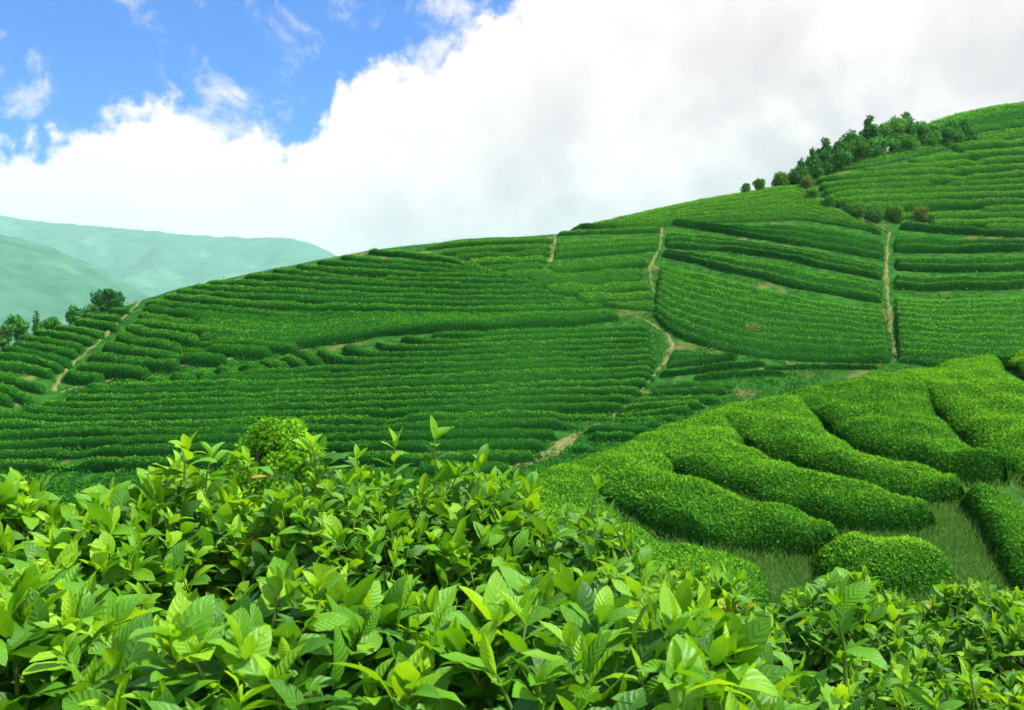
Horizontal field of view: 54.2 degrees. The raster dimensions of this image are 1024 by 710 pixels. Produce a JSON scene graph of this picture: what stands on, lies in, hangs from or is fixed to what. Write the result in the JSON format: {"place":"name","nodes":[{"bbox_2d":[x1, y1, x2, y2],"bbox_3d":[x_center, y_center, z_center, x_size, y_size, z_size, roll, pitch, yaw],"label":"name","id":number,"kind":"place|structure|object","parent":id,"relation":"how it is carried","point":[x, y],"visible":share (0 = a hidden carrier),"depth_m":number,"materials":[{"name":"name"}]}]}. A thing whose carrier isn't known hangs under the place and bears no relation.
{"place":"outdoors","nodes":[
{"label":"outdoors","id":0,"kind":"place"},
{"bbox_2d":[0,234,149,348],"bbox_3d":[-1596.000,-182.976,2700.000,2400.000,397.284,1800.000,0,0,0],"label":"mountain","id":1,"kind":"structure","parent":0,"point":[45,281],"depth_m":2743.19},
{"bbox_2d":[0,215,336,296],"bbox_3d":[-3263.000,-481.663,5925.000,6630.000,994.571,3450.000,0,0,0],"label":"mountain","id":2,"kind":"structure","parent":0,"point":[152,263],"depth_m":6115.77,"materials":[{"name":"teal"}]},
{"bbox_2d":[0,101,1023,505],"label":"hillside","id":3,"kind":"structure","parent":0,"point":[634,321],"depth_m":94.91,"materials":[{"name":"plant"}]},
{"bbox_2d":[0,371,46,394],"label":"tea hedge","id":4,"kind":"object","parent":3,"relation":"on","point":[34,387],"visible":0.97,"depth_m":82.79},
{"bbox_2d":[0,361,54,378],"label":"tea hedge","id":5,"kind":"object","parent":3,"relation":"on","point":[26,368],"visible":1,"depth_m":85.15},
{"bbox_2d":[0,351,64,374],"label":"tea hedge","id":6,"kind":"object","parent":3,"relation":"on","point":[55,367],"visible":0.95,"depth_m":86.67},
{"bbox_2d":[13,340,78,359],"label":"tea hedge","id":7,"kind":"object","parent":3,"relation":"on","point":[69,353],"visible":0.89,"depth_m":89.31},
{"bbox_2d":[90,288,125,312],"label":"broadleaf tree","id":8,"kind":"object","parent":3,"relation":"on","point":[113,299],"visible":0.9,"depth_m":103.78,"materials":[{"name":"green plant"}]},
{"bbox_2d":[75,361,149,380],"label":"tea hedge","id":9,"kind":"object","parent":3,"relation":"on","point":[108,370],"visible":0.91,"depth_m":84.64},
{"bbox_2d":[85,351,182,372],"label":"tea hedge","id":10,"kind":"object","parent":3,"relation":"on","point":[167,365],"visible":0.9,"depth_m":85.26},
{"bbox_2d":[101,340,229,366],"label":"tea hedge","id":11,"kind":"object","parent":3,"relation":"on","point":[207,359],"visible":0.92,"depth_m":85.49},
{"bbox_2d":[115,331,273,360],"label":"tea hedge","id":12,"kind":"object","parent":3,"relation":"on","point":[249,351],"visible":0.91,"depth_m":85.76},
{"bbox_2d":[134,318,258,336],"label":"tea hedge","id":13,"kind":"object","parent":3,"relation":"on","point":[198,330],"visible":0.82,"depth_m":89.57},
{"bbox_2d":[124,324,299,355],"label":"tea hedge","id":14,"kind":"object","parent":3,"relation":"on","point":[190,340],"visible":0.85,"depth_m":87.17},
{"bbox_2d":[145,299,332,316],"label":"tea hedge","id":15,"kind":"object","parent":3,"relation":"on","point":[212,307],"visible":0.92,"depth_m":92.49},
{"bbox_2d":[0,449,535,472],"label":"tea hedge","id":16,"kind":"object","parent":3,"relation":"on","point":[110,463],"visible":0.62,"depth_m":70.74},
{"bbox_2d":[0,437,546,459],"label":"tea hedge","id":17,"kind":"object","parent":3,"relation":"on","point":[410,446],"visible":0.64,"depth_m":72.09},
{"bbox_2d":[0,427,558,449],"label":"tea hedge","id":18,"kind":"object","parent":3,"relation":"on","point":[345,436],"visible":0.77,"depth_m":73.37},
{"bbox_2d":[0,417,578,440],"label":"tea hedge","id":19,"kind":"object","parent":3,"relation":"on","point":[553,423],"visible":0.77,"depth_m":74.40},
{"bbox_2d":[0,408,613,430],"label":"tea hedge","id":20,"kind":"object","parent":3,"relation":"on","point":[22,424],"visible":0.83,"depth_m":75.22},
{"bbox_2d":[0,401,625,422],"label":"tea hedge","id":21,"kind":"object","parent":3,"relation":"on","point":[560,407],"visible":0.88,"depth_m":76.26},
{"bbox_2d":[20,393,633,416],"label":"tea hedge","id":22,"kind":"object","parent":3,"relation":"on","point":[426,402],"visible":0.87,"depth_m":77.14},
{"bbox_2d":[40,385,642,408],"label":"tea hedge","id":23,"kind":"object","parent":3,"relation":"on","point":[635,391],"visible":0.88,"depth_m":78.06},
{"bbox_2d":[65,377,649,401],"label":"tea hedge","id":24,"kind":"object","parent":3,"relation":"on","point":[639,383],"visible":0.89,"depth_m":78.91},
{"bbox_2d":[72,370,654,394],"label":"tea hedge","id":25,"kind":"object","parent":3,"relation":"on","point":[465,381],"visible":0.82,"depth_m":79.69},
{"bbox_2d":[175,287,581,306],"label":"tea hedge","id":26,"kind":"object","parent":3,"relation":"on","point":[311,299],"visible":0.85,"depth_m":94.34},
{"bbox_2d":[206,279,551,295],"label":"tea hedge","id":27,"kind":"object","parent":3,"relation":"on","point":[345,287],"visible":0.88,"depth_m":96.77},
{"bbox_2d":[192,283,566,300],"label":"tea hedge","id":28,"kind":"object","parent":3,"relation":"on","point":[312,291],"visible":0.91,"depth_m":95.49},
{"bbox_2d":[108,365,654,388],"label":"tea hedge","id":29,"kind":"object","parent":3,"relation":"on","point":[207,382],"visible":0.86,"depth_m":80.43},
{"bbox_2d":[163,292,604,312],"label":"tea hedge","id":30,"kind":"object","parent":3,"relation":"on","point":[281,305],"visible":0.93,"depth_m":93.14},
{"bbox_2d":[243,273,543,289],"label":"tea hedge","id":31,"kind":"object","parent":3,"relation":"on","point":[350,281],"visible":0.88,"depth_m":98.24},
{"bbox_2d":[197,309,591,319],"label":"tea hedge","id":32,"kind":"object","parent":3,"relation":"on","point":[354,313],"visible":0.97,"depth_m":91.67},
{"bbox_2d":[194,308,597,323],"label":"tea hedge","id":33,"kind":"object","parent":3,"relation":"on","point":[234,317],"visible":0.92,"depth_m":91.06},
{"bbox_2d":[295,263,501,277],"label":"tea hedge","id":34,"kind":"object","parent":3,"relation":"on","point":[352,271],"visible":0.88,"depth_m":100.91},
{"bbox_2d":[196,308,601,326],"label":"tea hedge","id":35,"kind":"object","parent":3,"relation":"on","point":[246,322],"visible":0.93,"depth_m":90.40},
{"bbox_2d":[272,267,532,284],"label":"tea hedge","id":36,"kind":"object","parent":3,"relation":"on","point":[466,280],"visible":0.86,"depth_m":98.80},
{"bbox_2d":[317,259,487,273],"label":"tea hedge","id":37,"kind":"object","parent":3,"relation":"on","point":[373,265],"visible":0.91,"depth_m":102.43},
{"bbox_2d":[202,308,604,331],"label":"tea hedge","id":38,"kind":"object","parent":3,"relation":"on","point":[289,328],"visible":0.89,"depth_m":89.68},
{"bbox_2d":[340,254,476,270],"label":"tea hedge","id":39,"kind":"object","parent":3,"relation":"on","point":[367,259],"visible":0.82,"depth_m":103.52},
{"bbox_2d":[211,309,606,336],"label":"tea hedge","id":40,"kind":"object","parent":3,"relation":"on","point":[295,332],"visible":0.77,"depth_m":89.14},
{"bbox_2d":[199,309,620,348],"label":"tea hedge","id":41,"kind":"object","parent":3,"relation":"on","point":[541,320],"visible":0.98,"depth_m":88.01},
{"bbox_2d":[198,359,655,380],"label":"tea hedge","id":42,"kind":"object","parent":3,"relation":"on","point":[429,371],"visible":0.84,"depth_m":81.11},
{"bbox_2d":[218,353,656,374],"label":"tea hedge","id":43,"kind":"object","parent":3,"relation":"on","point":[331,368],"visible":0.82,"depth_m":82.02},
{"bbox_2d":[368,248,517,278],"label":"tea hedge","id":44,"kind":"object","parent":3,"relation":"on","point":[413,255],"visible":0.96,"depth_m":104.96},
{"bbox_2d":[414,460,512,476],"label":"tea hedge","id":45,"kind":"object","parent":3,"relation":"on","point":[426,467],"visible":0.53,"depth_m":68.73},
{"bbox_2d":[316,347,655,365],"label":"tea hedge","id":46,"kind":"object","parent":3,"relation":"on","point":[328,356],"visible":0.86,"depth_m":83.79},
{"bbox_2d":[425,236,552,249],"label":"tea hedge","id":47,"kind":"object","parent":3,"relation":"on","point":[467,243],"visible":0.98,"depth_m":109.72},
{"bbox_2d":[439,243,550,255],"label":"tea hedge","id":48,"kind":"object","parent":3,"relation":"on","point":[488,248],"visible":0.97,"depth_m":106.83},
{"bbox_2d":[343,342,653,357],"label":"tea hedge","id":49,"kind":"object","parent":3,"relation":"on","point":[355,350],"visible":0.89,"depth_m":84.73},
{"bbox_2d":[454,248,550,260],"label":"tea hedge","id":50,"kind":"object","parent":3,"relation":"on","point":[524,253],"visible":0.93,"depth_m":105.05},
{"bbox_2d":[469,255,547,265],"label":"tea hedge","id":51,"kind":"object","parent":3,"relation":"on","point":[490,260],"visible":0.95,"depth_m":103.30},
{"bbox_2d":[0,105,1023,503],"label":"undergrowth","id":52,"kind":"object","parent":3,"relation":"on","point":[128,477],"visible":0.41,"depth_m":82.03,"materials":[{"name":"plant"}]},
{"bbox_2d":[375,336,652,351],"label":"tea hedge","id":53,"kind":"object","parent":3,"relation":"on","point":[390,347],"visible":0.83,"depth_m":85.51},
{"bbox_2d":[400,330,650,344],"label":"tea hedge","id":54,"kind":"object","parent":3,"relation":"on","point":[409,339],"visible":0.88,"depth_m":87.22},
{"bbox_2d":[431,325,649,338],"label":"tea hedge","id":55,"kind":"object","parent":3,"relation":"on","point":[470,335],"visible":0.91,"depth_m":88.59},
{"bbox_2d":[505,267,643,278],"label":"tea hedge","id":56,"kind":"object","parent":3,"relation":"on","point":[524,274],"visible":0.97,"depth_m":102.68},
{"bbox_2d":[528,274,643,288],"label":"tea hedge","id":57,"kind":"object","parent":3,"relation":"on","point":[543,280],"visible":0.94,"depth_m":101.61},
{"bbox_2d":[544,280,650,296],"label":"tea hedge","id":58,"kind":"object","parent":3,"relation":"on","point":[573,289],"visible":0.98,"depth_m":100.48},
{"bbox_2d":[548,256,649,272],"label":"tea hedge","id":59,"kind":"object","parent":3,"relation":"on","point":[583,265],"visible":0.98,"depth_m":106.00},
{"bbox_2d":[553,236,659,259],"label":"tea hedge","id":60,"kind":"object","parent":3,"relation":"on","point":[580,248],"visible":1,"depth_m":110.47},
{"bbox_2d":[558,226,660,235],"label":"tea hedge","id":61,"kind":"object","parent":3,"relation":"on","point":[633,230],"visible":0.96,"depth_m":116.08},
{"bbox_2d":[576,290,654,303],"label":"tea hedge","id":62,"kind":"object","parent":3,"relation":"on","point":[590,297],"visible":0.98,"depth_m":99.17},
{"bbox_2d":[624,398,705,411],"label":"tea hedge","id":63,"kind":"object","parent":3,"relation":"on","point":[696,404],"visible":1,"depth_m":78.52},
{"bbox_2d":[648,384,730,396],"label":"tea hedge","id":64,"kind":"object","parent":3,"relation":"on","point":[700,390],"visible":0.95,"depth_m":80.54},
{"bbox_2d":[666,349,737,368],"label":"tea hedge","id":65,"kind":"object","parent":3,"relation":"on","point":[680,358],"visible":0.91,"depth_m":85.59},
{"bbox_2d":[659,360,765,377],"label":"tea hedge","id":66,"kind":"object","parent":3,"relation":"on","point":[718,366],"visible":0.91,"depth_m":83.99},
{"bbox_2d":[571,184,881,235],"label":"tea hedge","id":67,"kind":"object","parent":3,"relation":"on","point":[783,203],"visible":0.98,"depth_m":122.03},
{"bbox_2d":[693,368,785,380],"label":"tea hedge","id":68,"kind":"object","parent":3,"relation":"on","point":[715,375],"visible":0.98,"depth_m":83.18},
{"bbox_2d":[653,264,890,363],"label":"tea hedge","id":69,"kind":"object","parent":3,"relation":"on","point":[703,310],"visible":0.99,"depth_m":91.36,"materials":[{"name":"plant"}]},
{"bbox_2d":[661,249,882,302],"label":"tea hedge","id":70,"kind":"object","parent":3,"relation":"on","point":[792,276],"visible":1,"depth_m":100.83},
{"bbox_2d":[665,231,882,280],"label":"tea hedge","id":71,"kind":"object","parent":3,"relation":"on","point":[812,258],"visible":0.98,"depth_m":107.13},
{"bbox_2d":[671,218,884,259],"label":"tea hedge","id":72,"kind":"object","parent":3,"relation":"on","point":[838,241],"visible":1,"depth_m":110.96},
{"bbox_2d":[764,363,878,370],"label":"tea hedge","id":73,"kind":"object","parent":3,"relation":"on","point":[849,366],"visible":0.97,"depth_m":84.87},
{"bbox_2d":[813,163,1023,184],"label":"tea hedge","id":74,"kind":"object","parent":3,"relation":"on","point":[959,170],"visible":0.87,"depth_m":131.82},
{"bbox_2d":[818,169,1023,190],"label":"tea hedge","id":75,"kind":"object","parent":3,"relation":"on","point":[938,179],"visible":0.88,"depth_m":128.91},
{"bbox_2d":[821,177,1023,196],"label":"tea hedge","id":76,"kind":"object","parent":3,"relation":"on","point":[901,184],"visible":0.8,"depth_m":126.38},
{"bbox_2d":[828,127,1023,171],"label":"tea hedge","id":77,"kind":"object","parent":3,"relation":"on","point":[889,157],"visible":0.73,"depth_m":141.24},
{"bbox_2d":[832,183,1023,197],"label":"tea hedge","id":78,"kind":"object","parent":3,"relation":"on","point":[937,189],"visible":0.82,"depth_m":124.61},
{"bbox_2d":[834,190,1023,207],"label":"tea hedge","id":79,"kind":"object","parent":3,"relation":"on","point":[841,201],"visible":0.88,"depth_m":122.20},
{"bbox_2d":[843,197,1023,213],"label":"tea hedge","id":80,"kind":"object","parent":3,"relation":"on","point":[944,204],"visible":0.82,"depth_m":119.85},
{"bbox_2d":[862,154,1023,171],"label":"tea hedge","id":81,"kind":"object","parent":3,"relation":"on","point":[1009,159],"visible":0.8,"depth_m":135.53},
{"bbox_2d":[893,234,1023,253],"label":"tea hedge","id":82,"kind":"object","parent":3,"relation":"on","point":[922,243],"visible":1,"depth_m":107.30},
{"bbox_2d":[893,273,1023,291],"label":"tea hedge","id":83,"kind":"object","parent":3,"relation":"on","point":[1010,281],"visible":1,"depth_m":96.82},
{"bbox_2d":[894,296,1023,370],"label":"tea hedge","id":84,"kind":"object","parent":3,"relation":"on","point":[935,331],"visible":0.97,"depth_m":86.63,"materials":[{"name":"plant"}]},
{"bbox_2d":[894,255,1023,272],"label":"tea hedge","id":85,"kind":"object","parent":3,"relation":"on","point":[982,263],"visible":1,"depth_m":101.68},
{"bbox_2d":[898,221,1023,237],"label":"tea hedge","id":86,"kind":"object","parent":3,"relation":"on","point":[955,229],"visible":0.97,"depth_m":112.06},
{"bbox_2d":[908,146,1023,163],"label":"tea hedge","id":87,"kind":"object","parent":3,"relation":"on","point":[973,155],"visible":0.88,"depth_m":139.44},
{"bbox_2d":[926,101,1023,131],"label":"tea hedge","id":88,"kind":"object","parent":3,"relation":"on","point":[936,125],"visible":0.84,"depth_m":162.32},
{"bbox_2d":[927,210,1023,222],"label":"tea hedge","id":89,"kind":"object","parent":3,"relation":"on","point":[977,215],"visible":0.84,"depth_m":115.32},
{"bbox_2d":[930,217,1023,228],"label":"tea hedge","id":90,"kind":"object","parent":3,"relation":"on","point":[979,223],"visible":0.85,"depth_m":113.26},
{"bbox_2d":[952,138,1023,152],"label":"tea hedge","id":91,"kind":"object","parent":3,"relation":"on","point":[963,146],"visible":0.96,"depth_m":144.65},
{"bbox_2d":[0,0,1023,255],"label":"sky","id":92,"kind":"structure","parent":0,"point":[339,127],"materials":[{"name":"white"}]},
{"bbox_2d":[592,371,1023,700],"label":"slope","id":93,"kind":"structure","parent":0,"point":[1014,374],"depth_m":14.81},
{"bbox_2d":[501,466,771,617],"bbox_3d":[1.344,2.685,14.587,5.002,1.698,4.112,0,0,18],"label":"tea hedge","id":94,"kind":"object","parent":93,"relation":"on","point":[560,487],"visible":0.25,"depth_m":13.80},
{"bbox_2d":[538,440,838,565],"bbox_3d":[2.712,2.234,15.781,2.161,1.466,5.128,0,0,-38],"label":"tea hedge","id":95,"kind":"object","parent":93,"relation":"on","point":[645,484],"visible":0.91,"depth_m":14.85,"materials":[{"name":"plant"}]},
{"bbox_2d":[630,409,937,537],"bbox_3d":[4.035,1.893,16.784,2.451,1.693,5.569,0,0,-27],"label":"tea hedge","id":96,"kind":"object","parent":93,"relation":"on","point":[710,446],"visible":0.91,"depth_m":15.87,"materials":[{"name":"plant"}]},
{"bbox_2d":[691,391,964,509],"bbox_3d":[5.225,1.619,18.067,2.799,1.733,5.624,0,0,-15],"label":"tea hedge","id":97,"kind":"object","parent":93,"relation":"on","point":[787,428],"visible":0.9,"depth_m":17.18,"materials":[{"name":"plant"}]},
{"bbox_2d":[807,531,958,603],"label":"tea bush","id":98,"kind":"object","parent":93,"relation":"on","point":[905,563],"visible":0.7,"depth_m":13.32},
{"bbox_2d":[787,368,1009,486],"bbox_3d":[6.806,1.241,19.451,4.081,1.889,6.011,0,0,0],"label":"tea hedge","id":99,"kind":"object","parent":93,"relation":"on","point":[880,413],"visible":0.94,"depth_m":18.25,"materials":[{"name":"plant"}]},
{"bbox_2d":[906,353,1023,485],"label":"tea hedge","id":100,"kind":"object","parent":93,"relation":"on","point":[978,401],"visible":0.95,"depth_m":19.38,"materials":[{"name":"plant"}]},
{"bbox_2d":[958,482,1023,593],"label":"tea hedge","id":101,"kind":"object","parent":93,"relation":"on","point":[997,513],"visible":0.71,"depth_m":14.38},
{"bbox_3d":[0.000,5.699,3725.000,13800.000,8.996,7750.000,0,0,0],"label":"ground","id":102,"kind":"structure","parent":0,"visible":0},
{"bbox_2d":[0,467,152,673],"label":"tea bush","id":103,"kind":"object","parent":102,"relation":"on","point":[22,499],"visible":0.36,"depth_m":2.33,"materials":[{"name":"green plant"}]},
{"bbox_2d":[0,556,163,709],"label":"tea bush","id":104,"kind":"object","parent":102,"relation":"on","point":[56,629],"visible":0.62,"depth_m":1.29,"materials":[{"name":"green plant"}]},
{"bbox_2d":[11,431,300,682],"bbox_3d":[-0.850,0.739,2.404,0.827,1.129,1.271,0,0,0],"label":"tea bush","id":105,"kind":"object","parent":102,"relation":"on","point":[128,537],"visible":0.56,"depth_m":2.22,"materials":[{"name":"green plant"}]},
{"bbox_2d":[34,552,511,709],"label":"tea bush","id":106,"kind":"object","parent":102,"relation":"on","point":[318,636],"visible":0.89,"depth_m":1.14,"materials":[{"name":"green plant"}]},
{"bbox_2d":[221,415,327,517],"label":"rounded bush","id":107,"kind":"object","parent":102,"relation":"on","point":[271,438],"visible":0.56,"depth_m":8.79,"materials":[{"name":"green plant"}]},
{"bbox_2d":[200,430,468,681],"bbox_3d":[-0.423,0.739,2.444,0.789,1.128,1.145,0,0,0],"label":"tea bush","id":108,"kind":"object","parent":102,"relation":"on","point":[313,524],"visible":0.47,"depth_m":2.27,"materials":[{"name":"green plant"}]},
{"bbox_2d":[343,415,575,610],"bbox_3d":[-0.094,0.727,2.540,0.691,1.154,1.167,0,0,0],"label":"tea bush","id":109,"kind":"object","parent":102,"relation":"on","point":[488,524],"visible":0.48,"depth_m":2.40,"materials":[{"name":"green plant"}]},
{"bbox_2d":[521,473,660,647],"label":"tea bush","id":110,"kind":"object","parent":102,"relation":"on","point":[584,529],"visible":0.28,"depth_m":2.23,"materials":[{"name":"green plant"}]},
{"bbox_2d":[434,561,821,709],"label":"tea bush","id":111,"kind":"object","parent":102,"relation":"on","point":[604,647],"visible":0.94,"depth_m":1.15,"materials":[{"name":"green plant"}]},
{"bbox_2d":[646,559,807,695],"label":"tea bush","id":112,"kind":"object","parent":102,"relation":"on","point":[727,596],"visible":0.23,"depth_m":2.27,"materials":[{"name":"green plant"}]},
{"bbox_2d":[637,573,887,709],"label":"tea bush","id":113,"kind":"object","parent":102,"relation":"on","point":[845,599],"visible":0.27,"depth_m":1.34,"materials":[{"name":"green plant"}]},
{"bbox_2d":[761,565,956,709],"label":"tea bush","id":114,"kind":"object","parent":102,"relation":"on","point":[875,613],"visible":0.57,"depth_m":2.29,"materials":[{"name":"green plant"}]},
{"bbox_2d":[823,645,1009,709],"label":"tea bush","id":115,"kind":"object","parent":102,"relation":"on","point":[962,691],"visible":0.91,"depth_m":1.78,"materials":[{"name":"green plant"}]},
{"bbox_2d":[890,577,1023,709],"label":"tea bush","id":116,"kind":"object","parent":102,"relation":"on","point":[1001,637],"visible":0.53,"depth_m":2.45,"materials":[{"name":"green plant"}]},
{"bbox_2d":[981,668,1023,709],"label":"tea bush","id":117,"kind":"object","parent":102,"relation":"on","point":[1016,692],"visible":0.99,"depth_m":1.93,"materials":[{"name":"green plant"}]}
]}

